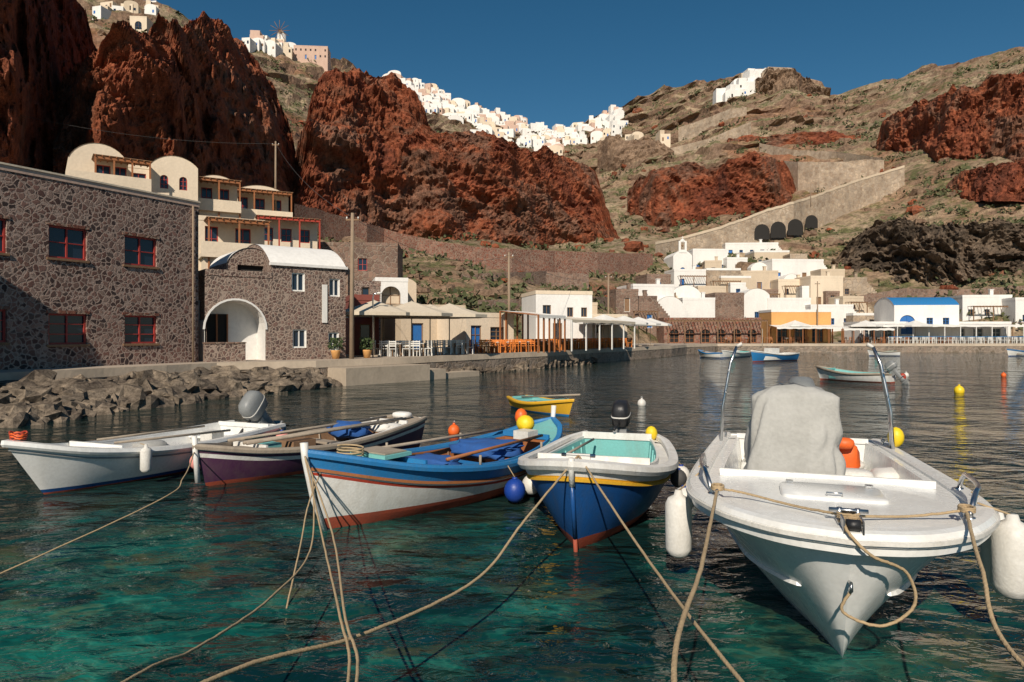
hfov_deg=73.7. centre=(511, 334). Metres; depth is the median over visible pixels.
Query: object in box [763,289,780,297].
stone cottage
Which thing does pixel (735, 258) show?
roof
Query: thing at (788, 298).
roof
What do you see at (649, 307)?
stone cottage
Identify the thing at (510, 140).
scattered houses
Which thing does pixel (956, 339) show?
quay railing
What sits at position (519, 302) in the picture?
stone retaining wall
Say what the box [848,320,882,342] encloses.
parasol
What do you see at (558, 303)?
walls
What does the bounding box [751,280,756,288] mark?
outside stair
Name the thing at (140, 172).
terraced villa
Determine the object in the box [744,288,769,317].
walls
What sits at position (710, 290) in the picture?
walls
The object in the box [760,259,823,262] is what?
roof
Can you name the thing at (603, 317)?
parasol
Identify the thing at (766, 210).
parapet
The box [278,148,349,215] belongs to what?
overhead wire
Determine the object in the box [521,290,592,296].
roof
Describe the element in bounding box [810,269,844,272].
roof
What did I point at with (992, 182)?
red cliff
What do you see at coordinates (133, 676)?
mooring rope
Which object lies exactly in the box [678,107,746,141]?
stone path wall
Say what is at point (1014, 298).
roof
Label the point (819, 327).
taverna awning
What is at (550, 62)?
sky
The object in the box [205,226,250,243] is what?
windows
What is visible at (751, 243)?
roof
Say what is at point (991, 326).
taverna awning
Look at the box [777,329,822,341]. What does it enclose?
windows
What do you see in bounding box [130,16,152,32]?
cream mansion
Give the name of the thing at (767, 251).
roof
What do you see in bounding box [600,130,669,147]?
scattered houses
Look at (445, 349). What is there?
taverna chairs
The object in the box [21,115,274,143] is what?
overhead wire
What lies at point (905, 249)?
lava outcrop
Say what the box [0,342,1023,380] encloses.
harbour quay
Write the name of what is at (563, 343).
taverna chairs
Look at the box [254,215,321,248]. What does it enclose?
terraced villa
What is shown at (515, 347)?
taverna chairs
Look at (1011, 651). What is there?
mooring rope
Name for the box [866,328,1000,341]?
windows
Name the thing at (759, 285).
windows
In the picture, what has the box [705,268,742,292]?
stone cottage
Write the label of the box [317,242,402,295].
stone villa
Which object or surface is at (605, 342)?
taverna tables
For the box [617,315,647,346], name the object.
parasol
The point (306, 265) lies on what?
eaves
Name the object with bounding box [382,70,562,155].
hilltop village
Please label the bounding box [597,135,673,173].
lava outcrop
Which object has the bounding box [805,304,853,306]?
roof
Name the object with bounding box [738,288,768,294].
roof
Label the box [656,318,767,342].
red stone taverna
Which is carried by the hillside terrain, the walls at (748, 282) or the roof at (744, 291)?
the walls at (748, 282)
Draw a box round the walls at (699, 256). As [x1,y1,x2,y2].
[689,251,726,267]
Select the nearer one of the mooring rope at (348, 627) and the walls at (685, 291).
the mooring rope at (348, 627)
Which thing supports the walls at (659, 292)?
on the harbour quay
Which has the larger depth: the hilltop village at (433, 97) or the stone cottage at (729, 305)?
the hilltop village at (433, 97)
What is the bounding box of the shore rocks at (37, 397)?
[0,357,597,427]
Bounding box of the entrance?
[202,298,266,361]
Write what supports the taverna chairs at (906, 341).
on the harbour quay
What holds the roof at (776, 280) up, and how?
on the walls at (778, 285)
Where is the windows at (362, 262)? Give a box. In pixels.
[358,258,366,270]
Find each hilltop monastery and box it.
[713,69,764,104]
[739,68,765,77]
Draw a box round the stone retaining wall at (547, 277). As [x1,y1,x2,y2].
[461,271,588,288]
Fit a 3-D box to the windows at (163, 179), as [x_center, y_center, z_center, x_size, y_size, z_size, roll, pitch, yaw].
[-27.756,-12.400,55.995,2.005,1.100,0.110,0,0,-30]
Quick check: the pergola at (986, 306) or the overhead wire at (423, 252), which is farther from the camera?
the pergola at (986, 306)
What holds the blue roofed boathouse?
on the harbour quay
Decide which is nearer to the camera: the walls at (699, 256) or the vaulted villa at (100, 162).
the vaulted villa at (100, 162)
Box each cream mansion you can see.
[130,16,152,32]
[293,45,330,70]
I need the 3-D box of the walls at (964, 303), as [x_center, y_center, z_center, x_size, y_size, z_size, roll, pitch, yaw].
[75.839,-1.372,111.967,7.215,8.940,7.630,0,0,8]
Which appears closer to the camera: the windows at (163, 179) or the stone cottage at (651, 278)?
the windows at (163, 179)
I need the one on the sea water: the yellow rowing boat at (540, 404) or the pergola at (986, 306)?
the yellow rowing boat at (540, 404)
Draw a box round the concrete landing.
[328,364,478,385]
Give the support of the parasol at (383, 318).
on the harbour quay
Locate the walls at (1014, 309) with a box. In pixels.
[1001,300,1023,327]
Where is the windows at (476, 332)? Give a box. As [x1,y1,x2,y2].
[471,325,502,351]
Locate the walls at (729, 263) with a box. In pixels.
[723,259,747,267]
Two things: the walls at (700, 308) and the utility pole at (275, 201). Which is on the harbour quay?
the walls at (700, 308)
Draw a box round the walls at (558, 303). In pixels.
[522,294,591,342]
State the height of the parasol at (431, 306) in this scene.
3.300 m
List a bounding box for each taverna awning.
[499,310,565,352]
[529,316,634,350]
[768,325,841,343]
[839,326,894,342]
[868,324,1023,342]
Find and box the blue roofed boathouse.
[874,297,958,342]
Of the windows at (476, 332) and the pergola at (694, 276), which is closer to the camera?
the windows at (476, 332)
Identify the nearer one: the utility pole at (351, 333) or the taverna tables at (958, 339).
the utility pole at (351, 333)
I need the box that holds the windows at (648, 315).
[647,314,651,327]
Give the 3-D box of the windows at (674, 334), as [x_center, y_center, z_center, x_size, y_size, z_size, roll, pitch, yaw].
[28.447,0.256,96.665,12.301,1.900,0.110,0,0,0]
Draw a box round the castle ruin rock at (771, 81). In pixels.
[755,67,820,95]
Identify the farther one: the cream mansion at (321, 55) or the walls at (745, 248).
the cream mansion at (321, 55)
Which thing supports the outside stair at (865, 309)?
attached to the walls at (842, 300)
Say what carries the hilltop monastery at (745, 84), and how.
on the hillside terrain
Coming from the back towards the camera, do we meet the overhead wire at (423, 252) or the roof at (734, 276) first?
the roof at (734, 276)
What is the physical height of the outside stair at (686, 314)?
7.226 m
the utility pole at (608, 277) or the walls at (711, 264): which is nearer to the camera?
the utility pole at (608, 277)
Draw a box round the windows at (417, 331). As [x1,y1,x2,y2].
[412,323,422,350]
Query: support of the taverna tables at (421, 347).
on the harbour quay
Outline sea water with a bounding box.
[0,352,1023,681]
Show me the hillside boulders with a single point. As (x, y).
(630, 246)
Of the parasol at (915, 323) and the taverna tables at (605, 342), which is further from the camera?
the parasol at (915, 323)
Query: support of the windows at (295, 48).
in the cream mansion at (321, 55)
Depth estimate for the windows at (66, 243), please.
27.29 m
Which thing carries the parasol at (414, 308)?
on the harbour quay
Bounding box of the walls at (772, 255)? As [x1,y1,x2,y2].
[745,252,788,261]
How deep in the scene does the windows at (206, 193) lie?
60.79 m
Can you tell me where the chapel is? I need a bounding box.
[664,236,691,269]
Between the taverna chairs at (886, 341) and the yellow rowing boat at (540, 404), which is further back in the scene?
the taverna chairs at (886, 341)
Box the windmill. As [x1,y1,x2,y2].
[269,20,289,40]
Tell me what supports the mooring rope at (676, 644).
attached to the white motorboat
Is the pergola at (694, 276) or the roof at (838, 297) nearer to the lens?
the roof at (838, 297)
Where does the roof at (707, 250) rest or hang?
on the walls at (699, 256)
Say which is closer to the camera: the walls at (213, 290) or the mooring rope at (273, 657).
the mooring rope at (273, 657)
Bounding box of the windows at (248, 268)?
[237,265,261,271]
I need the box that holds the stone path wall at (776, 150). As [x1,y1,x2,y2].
[759,143,883,161]
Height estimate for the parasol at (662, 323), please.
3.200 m
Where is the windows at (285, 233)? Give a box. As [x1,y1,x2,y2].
[265,227,309,242]
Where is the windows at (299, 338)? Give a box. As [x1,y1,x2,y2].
[292,273,338,349]
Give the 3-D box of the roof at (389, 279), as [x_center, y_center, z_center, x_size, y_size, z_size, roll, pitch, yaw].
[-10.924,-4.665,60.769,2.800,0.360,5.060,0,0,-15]
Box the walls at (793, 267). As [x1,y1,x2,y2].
[765,261,822,276]
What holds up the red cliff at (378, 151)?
on the hillside terrain
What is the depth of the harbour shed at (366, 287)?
48.34 m
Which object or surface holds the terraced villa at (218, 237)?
on the hillside terrain
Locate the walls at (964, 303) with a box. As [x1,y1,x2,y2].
[953,297,1011,320]
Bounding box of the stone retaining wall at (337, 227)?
[294,204,652,273]
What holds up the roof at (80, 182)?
on the walls at (105, 287)
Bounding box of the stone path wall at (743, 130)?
[671,122,750,154]
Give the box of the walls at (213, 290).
[198,275,270,360]
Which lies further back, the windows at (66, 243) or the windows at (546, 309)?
the windows at (546, 309)
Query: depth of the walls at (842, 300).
115.46 m
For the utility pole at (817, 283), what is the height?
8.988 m
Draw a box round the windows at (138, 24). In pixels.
[135,21,141,28]
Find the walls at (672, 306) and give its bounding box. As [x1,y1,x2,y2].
[658,296,682,317]
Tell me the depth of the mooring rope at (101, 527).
7.74 m
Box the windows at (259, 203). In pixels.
[238,197,280,210]
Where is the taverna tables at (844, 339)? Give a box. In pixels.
[725,338,930,342]
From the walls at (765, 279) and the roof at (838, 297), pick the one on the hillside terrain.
the walls at (765, 279)
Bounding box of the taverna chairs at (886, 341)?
[861,337,1017,342]
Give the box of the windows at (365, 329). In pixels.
[360,324,370,354]
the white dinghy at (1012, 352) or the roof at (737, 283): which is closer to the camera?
the white dinghy at (1012, 352)
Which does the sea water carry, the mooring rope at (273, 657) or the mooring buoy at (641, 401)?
the mooring buoy at (641, 401)
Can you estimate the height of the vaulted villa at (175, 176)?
11.662 m
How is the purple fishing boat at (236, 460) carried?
on the sea water
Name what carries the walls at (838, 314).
on the harbour quay
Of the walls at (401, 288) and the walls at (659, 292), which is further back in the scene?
the walls at (659, 292)
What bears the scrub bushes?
on the hillside terrain
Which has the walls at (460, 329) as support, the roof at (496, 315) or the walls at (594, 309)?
the roof at (496, 315)
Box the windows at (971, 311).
[968,309,988,315]
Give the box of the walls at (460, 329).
[437,317,513,351]
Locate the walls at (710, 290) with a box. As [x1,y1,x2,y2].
[697,288,724,293]
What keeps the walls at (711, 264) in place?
on the hillside terrain
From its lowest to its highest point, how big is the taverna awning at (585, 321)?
2.750 m
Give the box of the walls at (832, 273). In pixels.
[810,271,844,276]
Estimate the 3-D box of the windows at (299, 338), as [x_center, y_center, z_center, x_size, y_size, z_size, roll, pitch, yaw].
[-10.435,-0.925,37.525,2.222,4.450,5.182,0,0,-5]
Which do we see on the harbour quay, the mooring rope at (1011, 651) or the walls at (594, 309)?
the walls at (594, 309)
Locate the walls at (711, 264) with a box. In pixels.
[702,262,721,268]
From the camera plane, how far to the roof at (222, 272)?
33.11 m
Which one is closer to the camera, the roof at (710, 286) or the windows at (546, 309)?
the windows at (546, 309)
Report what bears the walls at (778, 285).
on the hillside terrain
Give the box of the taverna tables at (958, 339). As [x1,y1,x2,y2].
[870,338,1019,342]
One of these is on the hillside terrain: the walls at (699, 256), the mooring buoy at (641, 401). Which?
the walls at (699, 256)
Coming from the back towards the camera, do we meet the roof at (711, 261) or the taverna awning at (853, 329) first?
the roof at (711, 261)
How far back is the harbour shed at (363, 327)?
42.39 m
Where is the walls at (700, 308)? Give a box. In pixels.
[680,300,714,317]
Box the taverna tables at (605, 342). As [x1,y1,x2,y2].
[476,340,627,352]
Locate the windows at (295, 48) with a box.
[295,48,325,58]
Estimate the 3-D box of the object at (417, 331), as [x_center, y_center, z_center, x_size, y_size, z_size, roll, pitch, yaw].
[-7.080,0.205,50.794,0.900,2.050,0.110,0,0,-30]
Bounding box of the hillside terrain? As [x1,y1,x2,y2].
[77,0,1023,344]
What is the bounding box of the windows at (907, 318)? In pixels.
[900,315,948,333]
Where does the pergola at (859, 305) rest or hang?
on the stone cottage at (855, 317)
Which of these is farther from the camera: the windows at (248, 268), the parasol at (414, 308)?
the parasol at (414, 308)
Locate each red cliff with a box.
[0,0,97,171]
[53,11,295,211]
[288,67,620,248]
[627,151,795,231]
[726,130,861,148]
[875,71,1023,162]
[941,159,1023,201]
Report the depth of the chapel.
135.48 m
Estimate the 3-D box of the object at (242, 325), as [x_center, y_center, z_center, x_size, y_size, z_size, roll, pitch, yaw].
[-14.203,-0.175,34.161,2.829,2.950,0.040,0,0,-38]
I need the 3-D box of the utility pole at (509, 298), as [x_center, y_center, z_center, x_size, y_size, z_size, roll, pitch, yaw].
[-0.245,-2.545,52.000,0.700,7.391,0.260,0,0,0]
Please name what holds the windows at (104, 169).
in the vaulted villa at (100, 162)
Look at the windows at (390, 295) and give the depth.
59.09 m
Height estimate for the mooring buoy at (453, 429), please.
0.420 m
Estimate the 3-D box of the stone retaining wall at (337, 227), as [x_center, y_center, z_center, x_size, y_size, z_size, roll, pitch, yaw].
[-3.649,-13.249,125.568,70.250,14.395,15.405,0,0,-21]
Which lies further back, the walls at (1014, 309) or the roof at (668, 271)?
the roof at (668, 271)
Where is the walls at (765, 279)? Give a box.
[742,273,777,288]
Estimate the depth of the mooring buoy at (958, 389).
28.96 m
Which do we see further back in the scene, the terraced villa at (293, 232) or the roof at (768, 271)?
the roof at (768, 271)
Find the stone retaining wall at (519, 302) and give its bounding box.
[478,297,612,309]
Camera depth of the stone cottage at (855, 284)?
123.45 m
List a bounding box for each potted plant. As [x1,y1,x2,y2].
[327,337,343,358]
[359,337,373,357]
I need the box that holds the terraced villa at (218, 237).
[198,215,270,270]
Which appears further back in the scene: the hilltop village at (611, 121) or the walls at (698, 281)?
the hilltop village at (611, 121)
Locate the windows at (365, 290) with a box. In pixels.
[362,287,369,294]
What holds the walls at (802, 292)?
on the hillside terrain
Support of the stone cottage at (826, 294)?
on the hillside terrain
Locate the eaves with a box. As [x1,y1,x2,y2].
[269,262,347,269]
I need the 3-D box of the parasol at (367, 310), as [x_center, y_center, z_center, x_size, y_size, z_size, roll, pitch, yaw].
[-8.000,-0.360,39.600,4.387,3.300,4.387,0,0,-24]
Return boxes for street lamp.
[372,292,381,357]
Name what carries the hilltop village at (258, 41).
on the hillside terrain
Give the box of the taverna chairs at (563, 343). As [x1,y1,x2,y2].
[492,338,625,350]
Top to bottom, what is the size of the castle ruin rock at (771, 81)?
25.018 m
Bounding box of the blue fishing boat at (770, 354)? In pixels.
[751,329,798,361]
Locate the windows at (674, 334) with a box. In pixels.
[670,329,755,342]
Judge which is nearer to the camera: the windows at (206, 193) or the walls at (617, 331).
the windows at (206, 193)
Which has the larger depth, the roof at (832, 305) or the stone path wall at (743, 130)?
the stone path wall at (743, 130)
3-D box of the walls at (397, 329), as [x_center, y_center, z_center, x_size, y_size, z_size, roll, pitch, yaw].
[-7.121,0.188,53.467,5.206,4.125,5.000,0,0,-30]
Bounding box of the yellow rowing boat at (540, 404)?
[507,394,580,415]
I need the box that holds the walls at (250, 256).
[209,248,263,269]
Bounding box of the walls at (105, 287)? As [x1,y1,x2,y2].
[0,170,197,369]
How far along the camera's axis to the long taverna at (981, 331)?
100.00 m
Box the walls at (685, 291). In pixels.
[674,285,699,297]
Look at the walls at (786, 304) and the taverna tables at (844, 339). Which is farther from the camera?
the walls at (786, 304)
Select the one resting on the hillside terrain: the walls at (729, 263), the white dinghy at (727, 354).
the walls at (729, 263)
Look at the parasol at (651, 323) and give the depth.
72.96 m
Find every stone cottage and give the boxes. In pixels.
[603,283,638,328]
[634,290,669,335]
[635,274,670,283]
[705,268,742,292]
[705,292,743,317]
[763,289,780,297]
[783,254,807,258]
[823,291,839,303]
[843,273,876,295]
[845,313,873,321]
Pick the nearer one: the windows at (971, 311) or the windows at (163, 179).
the windows at (163, 179)
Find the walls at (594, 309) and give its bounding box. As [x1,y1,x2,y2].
[592,305,596,313]
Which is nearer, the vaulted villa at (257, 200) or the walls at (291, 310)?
the walls at (291, 310)
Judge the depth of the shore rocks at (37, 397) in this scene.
24.11 m
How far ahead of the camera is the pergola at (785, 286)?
122.79 m
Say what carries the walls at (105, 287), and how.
on the harbour quay
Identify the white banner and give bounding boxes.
[322,284,326,322]
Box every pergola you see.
[677,275,706,286]
[782,285,803,297]
[845,302,867,312]
[968,306,1007,321]
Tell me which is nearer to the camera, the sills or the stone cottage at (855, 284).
the sills
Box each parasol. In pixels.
[346,300,410,356]
[346,317,413,353]
[371,301,452,355]
[394,304,466,353]
[416,303,486,354]
[578,314,623,347]
[592,315,631,337]
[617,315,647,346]
[627,316,660,345]
[647,318,671,344]
[779,320,811,326]
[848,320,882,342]
[902,320,932,342]
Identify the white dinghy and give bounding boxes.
[698,350,723,357]
[722,350,750,357]
[815,360,909,383]
[867,348,900,355]
[1007,349,1023,355]
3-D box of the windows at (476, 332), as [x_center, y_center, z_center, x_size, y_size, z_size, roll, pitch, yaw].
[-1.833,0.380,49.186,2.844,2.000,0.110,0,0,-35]
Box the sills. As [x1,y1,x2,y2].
[0,162,200,346]
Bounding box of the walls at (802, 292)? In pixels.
[796,288,808,297]
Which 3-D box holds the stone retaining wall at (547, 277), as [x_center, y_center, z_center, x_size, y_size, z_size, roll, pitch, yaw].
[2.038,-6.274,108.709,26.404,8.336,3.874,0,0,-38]
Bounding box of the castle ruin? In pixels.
[761,67,791,77]
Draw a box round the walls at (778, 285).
[770,281,799,297]
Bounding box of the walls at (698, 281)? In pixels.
[665,271,705,286]
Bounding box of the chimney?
[988,289,993,294]
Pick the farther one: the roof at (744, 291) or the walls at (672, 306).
the roof at (744, 291)
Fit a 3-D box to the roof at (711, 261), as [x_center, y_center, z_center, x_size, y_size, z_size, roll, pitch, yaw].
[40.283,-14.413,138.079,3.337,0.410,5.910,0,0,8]
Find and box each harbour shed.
[346,294,378,354]
[354,281,380,347]
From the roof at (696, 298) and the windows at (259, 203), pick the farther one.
the roof at (696, 298)
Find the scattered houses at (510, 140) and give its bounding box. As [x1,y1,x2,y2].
[503,135,544,146]
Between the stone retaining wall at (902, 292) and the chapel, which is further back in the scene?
the chapel
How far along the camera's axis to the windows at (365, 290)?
48.39 m
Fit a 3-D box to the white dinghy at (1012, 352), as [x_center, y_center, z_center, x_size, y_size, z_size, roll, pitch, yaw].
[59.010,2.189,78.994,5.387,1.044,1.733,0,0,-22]
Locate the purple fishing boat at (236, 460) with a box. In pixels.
[191,411,427,485]
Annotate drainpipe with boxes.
[192,206,193,361]
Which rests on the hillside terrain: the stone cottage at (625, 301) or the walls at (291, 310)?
the stone cottage at (625, 301)
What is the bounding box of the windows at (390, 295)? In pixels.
[381,287,399,304]
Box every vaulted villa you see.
[65,143,152,191]
[151,155,197,200]
[198,175,241,217]
[237,185,292,218]
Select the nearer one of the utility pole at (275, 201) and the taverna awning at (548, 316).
the taverna awning at (548, 316)
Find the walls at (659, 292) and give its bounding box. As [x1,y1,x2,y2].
[622,286,673,299]
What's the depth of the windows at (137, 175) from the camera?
56.67 m
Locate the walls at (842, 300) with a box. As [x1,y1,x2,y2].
[828,298,863,312]
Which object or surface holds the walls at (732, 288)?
on the hillside terrain
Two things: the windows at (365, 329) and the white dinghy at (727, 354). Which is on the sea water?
the white dinghy at (727, 354)
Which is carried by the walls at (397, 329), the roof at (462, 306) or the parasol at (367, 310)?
the roof at (462, 306)
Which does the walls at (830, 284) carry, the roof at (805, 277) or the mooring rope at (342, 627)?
the roof at (805, 277)
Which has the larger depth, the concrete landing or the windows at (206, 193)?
the windows at (206, 193)
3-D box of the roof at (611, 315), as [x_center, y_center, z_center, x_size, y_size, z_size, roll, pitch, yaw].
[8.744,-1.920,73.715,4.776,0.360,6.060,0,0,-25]
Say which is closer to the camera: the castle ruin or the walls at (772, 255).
the walls at (772, 255)
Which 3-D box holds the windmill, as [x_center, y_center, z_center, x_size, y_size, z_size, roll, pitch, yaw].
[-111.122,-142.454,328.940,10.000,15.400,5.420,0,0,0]
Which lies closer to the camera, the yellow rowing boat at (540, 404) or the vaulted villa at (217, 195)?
the yellow rowing boat at (540, 404)
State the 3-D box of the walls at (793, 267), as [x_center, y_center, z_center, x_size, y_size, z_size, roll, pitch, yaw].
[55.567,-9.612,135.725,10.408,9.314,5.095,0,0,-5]
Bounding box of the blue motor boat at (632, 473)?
[518,400,689,551]
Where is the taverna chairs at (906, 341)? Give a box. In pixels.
[721,337,951,342]
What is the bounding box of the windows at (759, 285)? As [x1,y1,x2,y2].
[757,282,761,288]
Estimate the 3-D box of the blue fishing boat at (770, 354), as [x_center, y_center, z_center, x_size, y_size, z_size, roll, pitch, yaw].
[24.490,1.106,63.990,6.935,3.212,1.940,0,0,-36]
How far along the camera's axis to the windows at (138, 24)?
243.85 m
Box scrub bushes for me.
[87,14,1023,334]
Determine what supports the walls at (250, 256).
on the walls at (213, 290)
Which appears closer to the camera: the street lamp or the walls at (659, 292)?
the street lamp
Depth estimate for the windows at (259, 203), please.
67.29 m
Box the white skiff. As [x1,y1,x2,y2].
[0,390,289,493]
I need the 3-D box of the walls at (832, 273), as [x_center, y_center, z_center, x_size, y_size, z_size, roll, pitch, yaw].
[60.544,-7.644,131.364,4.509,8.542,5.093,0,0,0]
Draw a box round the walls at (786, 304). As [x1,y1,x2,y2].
[768,300,810,309]
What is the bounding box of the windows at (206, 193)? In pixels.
[201,187,228,200]
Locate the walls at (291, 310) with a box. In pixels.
[248,244,345,359]
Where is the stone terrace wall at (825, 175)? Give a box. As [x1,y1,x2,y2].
[784,159,883,192]
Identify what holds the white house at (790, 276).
on the hillside terrain
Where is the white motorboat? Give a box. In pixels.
[665,342,1023,656]
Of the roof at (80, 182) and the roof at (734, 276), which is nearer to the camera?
the roof at (80, 182)
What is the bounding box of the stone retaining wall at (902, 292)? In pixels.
[860,286,1023,302]
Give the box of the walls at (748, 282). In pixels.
[719,278,750,290]
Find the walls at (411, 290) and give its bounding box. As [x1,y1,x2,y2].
[408,278,415,301]
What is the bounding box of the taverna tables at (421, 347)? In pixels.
[378,342,466,355]
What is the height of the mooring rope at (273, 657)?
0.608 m
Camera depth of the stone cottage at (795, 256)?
138.96 m
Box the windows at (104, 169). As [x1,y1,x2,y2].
[96,164,125,175]
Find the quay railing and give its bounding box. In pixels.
[888,336,1023,343]
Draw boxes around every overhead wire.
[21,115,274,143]
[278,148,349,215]
[354,218,507,260]
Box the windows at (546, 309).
[543,305,586,338]
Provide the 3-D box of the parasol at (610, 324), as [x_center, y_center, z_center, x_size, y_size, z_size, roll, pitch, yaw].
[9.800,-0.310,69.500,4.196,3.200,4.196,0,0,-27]
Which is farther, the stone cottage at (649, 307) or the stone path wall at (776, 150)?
the stone path wall at (776, 150)
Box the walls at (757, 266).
[747,262,766,270]
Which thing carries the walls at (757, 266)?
on the hillside terrain
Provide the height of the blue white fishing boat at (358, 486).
1.510 m
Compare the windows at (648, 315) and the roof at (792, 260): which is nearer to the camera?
the windows at (648, 315)
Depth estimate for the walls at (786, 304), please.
115.00 m
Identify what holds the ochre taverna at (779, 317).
on the harbour quay
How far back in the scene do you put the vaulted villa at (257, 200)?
66.70 m
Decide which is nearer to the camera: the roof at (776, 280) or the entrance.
the entrance
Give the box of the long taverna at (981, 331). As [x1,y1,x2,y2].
[843,322,1011,342]
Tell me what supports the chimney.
on the roof at (959, 296)
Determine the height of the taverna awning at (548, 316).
3.000 m
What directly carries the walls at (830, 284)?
on the hillside terrain
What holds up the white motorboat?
on the sea water
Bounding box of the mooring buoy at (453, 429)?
[448,421,459,433]
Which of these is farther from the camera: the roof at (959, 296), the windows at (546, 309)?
the roof at (959, 296)
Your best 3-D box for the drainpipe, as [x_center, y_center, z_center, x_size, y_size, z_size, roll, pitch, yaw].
[-14.782,-2.325,31.648,0.083,7.250,0.083,0,0,-40]
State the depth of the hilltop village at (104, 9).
266.64 m
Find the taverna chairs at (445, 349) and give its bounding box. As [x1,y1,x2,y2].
[371,340,473,356]
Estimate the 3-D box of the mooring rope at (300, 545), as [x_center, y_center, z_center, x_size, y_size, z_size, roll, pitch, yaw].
[-2.247,2.100,7.357,0.116,1.016,2.961,0,0,-8]
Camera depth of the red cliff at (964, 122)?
176.68 m
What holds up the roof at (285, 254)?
on the walls at (291, 310)
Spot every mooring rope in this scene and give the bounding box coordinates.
[0,452,194,573]
[121,479,314,681]
[200,455,577,681]
[286,472,320,607]
[304,456,351,681]
[305,456,359,681]
[578,455,744,681]
[671,490,718,681]
[965,511,1023,668]
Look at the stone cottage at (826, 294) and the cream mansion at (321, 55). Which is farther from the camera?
the cream mansion at (321, 55)
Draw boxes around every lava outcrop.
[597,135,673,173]
[832,217,1023,285]
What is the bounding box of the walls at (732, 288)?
[728,285,745,292]
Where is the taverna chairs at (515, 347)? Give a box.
[469,338,631,352]
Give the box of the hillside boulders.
[97,29,1023,297]
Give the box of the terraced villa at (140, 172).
[128,164,148,178]
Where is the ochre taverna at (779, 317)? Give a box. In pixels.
[758,310,830,342]
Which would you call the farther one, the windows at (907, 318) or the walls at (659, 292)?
the walls at (659, 292)
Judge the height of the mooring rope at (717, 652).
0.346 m
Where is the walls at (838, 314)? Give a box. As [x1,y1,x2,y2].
[805,307,852,331]
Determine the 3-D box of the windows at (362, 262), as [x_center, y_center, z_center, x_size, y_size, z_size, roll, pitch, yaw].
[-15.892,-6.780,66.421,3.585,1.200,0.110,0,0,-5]
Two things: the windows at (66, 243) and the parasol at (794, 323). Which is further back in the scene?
the parasol at (794, 323)
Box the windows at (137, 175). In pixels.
[133,173,145,177]
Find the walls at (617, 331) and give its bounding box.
[592,317,626,342]
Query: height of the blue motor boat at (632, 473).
1.658 m
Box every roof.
[0,164,198,206]
[198,269,271,277]
[209,248,261,267]
[247,244,345,266]
[372,277,407,281]
[391,304,465,308]
[479,312,513,317]
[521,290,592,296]
[592,314,627,316]
[617,284,673,288]
[664,269,705,273]
[678,298,714,299]
[688,249,726,251]
[695,286,725,287]
[701,260,721,264]
[719,276,750,277]
[722,242,777,245]
[723,257,747,259]
[728,282,745,284]
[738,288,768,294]
[741,270,777,272]
[745,250,789,254]
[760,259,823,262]
[767,298,810,299]
[770,279,799,282]
[794,276,842,279]
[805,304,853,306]
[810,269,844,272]
[828,296,863,299]
[949,295,1011,297]
[1002,297,1023,300]
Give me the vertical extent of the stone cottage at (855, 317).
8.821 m
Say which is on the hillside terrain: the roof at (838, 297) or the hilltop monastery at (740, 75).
the hilltop monastery at (740, 75)
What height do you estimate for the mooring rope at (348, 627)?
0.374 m
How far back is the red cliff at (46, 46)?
67.67 m
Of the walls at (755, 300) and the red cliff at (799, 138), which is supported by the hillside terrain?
the red cliff at (799, 138)
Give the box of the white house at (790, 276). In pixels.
[778,274,795,278]
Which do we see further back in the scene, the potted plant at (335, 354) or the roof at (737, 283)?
the roof at (737, 283)
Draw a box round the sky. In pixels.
[151,0,1023,129]
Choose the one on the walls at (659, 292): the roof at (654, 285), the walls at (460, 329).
the roof at (654, 285)
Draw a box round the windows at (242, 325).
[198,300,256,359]
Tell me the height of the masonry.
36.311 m
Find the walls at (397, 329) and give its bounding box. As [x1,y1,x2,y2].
[381,319,436,351]
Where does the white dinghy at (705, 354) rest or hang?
on the sea water
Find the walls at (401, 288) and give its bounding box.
[381,281,407,303]
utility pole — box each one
[272,141,278,210]
[346,213,358,358]
[504,252,512,310]
[605,274,611,313]
[815,281,819,342]
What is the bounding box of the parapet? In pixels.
[655,165,904,244]
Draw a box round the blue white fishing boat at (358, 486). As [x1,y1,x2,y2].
[300,405,562,530]
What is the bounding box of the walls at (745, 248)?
[722,244,777,255]
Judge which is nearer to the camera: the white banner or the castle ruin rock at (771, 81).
the white banner
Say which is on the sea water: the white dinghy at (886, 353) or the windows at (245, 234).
the white dinghy at (886, 353)
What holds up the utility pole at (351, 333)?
on the harbour quay
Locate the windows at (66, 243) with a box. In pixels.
[0,218,155,344]
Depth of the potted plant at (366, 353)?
37.04 m
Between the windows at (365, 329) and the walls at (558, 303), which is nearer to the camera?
the windows at (365, 329)
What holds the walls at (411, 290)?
on the harbour quay
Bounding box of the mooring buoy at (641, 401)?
[637,396,645,405]
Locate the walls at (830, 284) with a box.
[800,278,842,303]
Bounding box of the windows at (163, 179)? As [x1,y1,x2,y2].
[160,175,186,190]
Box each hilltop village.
[92,0,159,19]
[242,30,295,59]
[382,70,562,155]
[533,105,627,149]
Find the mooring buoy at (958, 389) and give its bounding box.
[954,383,964,392]
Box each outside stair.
[683,306,691,317]
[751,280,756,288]
[864,303,872,312]
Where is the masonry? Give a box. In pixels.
[655,167,904,254]
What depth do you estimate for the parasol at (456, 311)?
42.42 m
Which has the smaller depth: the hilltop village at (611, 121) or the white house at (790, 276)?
the white house at (790, 276)

